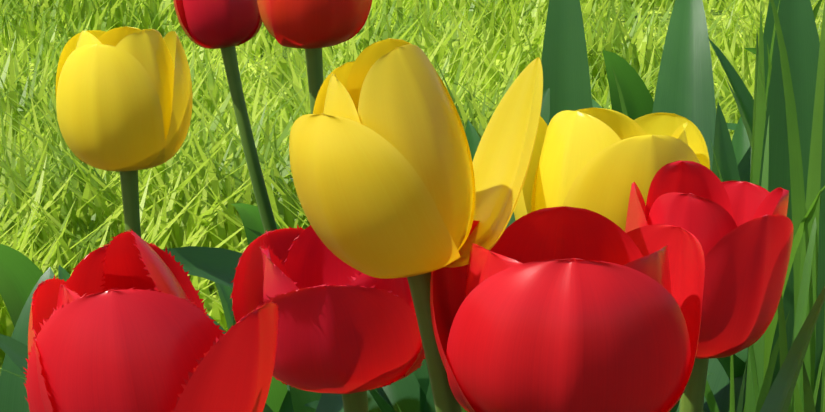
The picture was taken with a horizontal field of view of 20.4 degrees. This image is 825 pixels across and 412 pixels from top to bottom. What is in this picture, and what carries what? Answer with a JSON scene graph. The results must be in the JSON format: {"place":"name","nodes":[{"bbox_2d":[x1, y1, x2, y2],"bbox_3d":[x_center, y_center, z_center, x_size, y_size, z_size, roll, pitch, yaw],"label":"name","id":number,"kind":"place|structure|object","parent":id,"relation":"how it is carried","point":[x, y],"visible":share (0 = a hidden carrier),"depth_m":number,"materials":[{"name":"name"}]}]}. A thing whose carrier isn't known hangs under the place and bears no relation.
{"place":"outdoors","nodes":[
{"label":"outdoors","id":0,"kind":"place"},
{"bbox_2d":[0,0,824,372],"bbox_3d":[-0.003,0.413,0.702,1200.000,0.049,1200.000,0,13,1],"label":"lawn ground","id":1,"kind":"structure","parent":0,"point":[716,14],"depth_m":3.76,"materials":[{"name":"green plant"}]},
{"bbox_2d":[56,27,192,236],"bbox_3d":[-0.119,0.141,0.992,0.057,0.441,0.055,-4,14,-17],"label":"tulip","id":2,"kind":"object","parent":1,"relation":"on","point":[124,99],"visible":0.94,"depth_m":0.93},
{"bbox_2d":[23,230,278,411],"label":"tulip","id":3,"kind":"object","parent":1,"relation":"on","point":[121,322],"visible":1,"depth_m":0.54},
{"bbox_2d":[173,0,277,232],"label":"tulip","id":4,"kind":"object","parent":1,"relation":"on","point":[226,27],"visible":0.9,"depth_m":1.16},
{"bbox_2d":[257,0,371,113],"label":"tulip","id":5,"kind":"object","parent":1,"relation":"on","point":[312,28],"visible":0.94,"depth_m":0.99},
{"bbox_2d":[230,225,425,411],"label":"tulip","id":6,"kind":"object","parent":1,"relation":"on","point":[350,335],"visible":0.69,"depth_m":0.63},
{"bbox_2d":[0,0,824,411],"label":"tulip leaves","id":7,"kind":"object","parent":1,"relation":"on","point":[684,86],"visible":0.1,"depth_m":1.12,"materials":[{"name":"green plant"}]},
{"bbox_2d":[289,38,542,411],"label":"tulip","id":8,"kind":"object","parent":1,"relation":"on","point":[391,179],"visible":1,"depth_m":0.56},
{"bbox_2d":[430,206,704,411],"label":"tulip","id":9,"kind":"object","parent":1,"relation":"on","point":[563,309],"visible":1,"depth_m":0.55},
{"bbox_2d":[396,0,824,411],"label":"grass blades","id":10,"kind":"object","parent":1,"relation":"on","point":[803,260],"visible":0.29,"depth_m":0.98,"materials":[{"name":"green plant"}]},
{"bbox_2d":[514,107,709,231],"bbox_3d":[0.062,0.187,0.770,0.063,0.450,0.061,0,13,1],"label":"tulip","id":11,"kind":"object","parent":1,"relation":"on","point":[600,161],"visible":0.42,"depth_m":0.70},
{"bbox_2d":[625,160,793,411],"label":"tulip","id":12,"kind":"object","parent":1,"relation":"on","point":[742,232],"visible":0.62,"depth_m":0.63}
]}

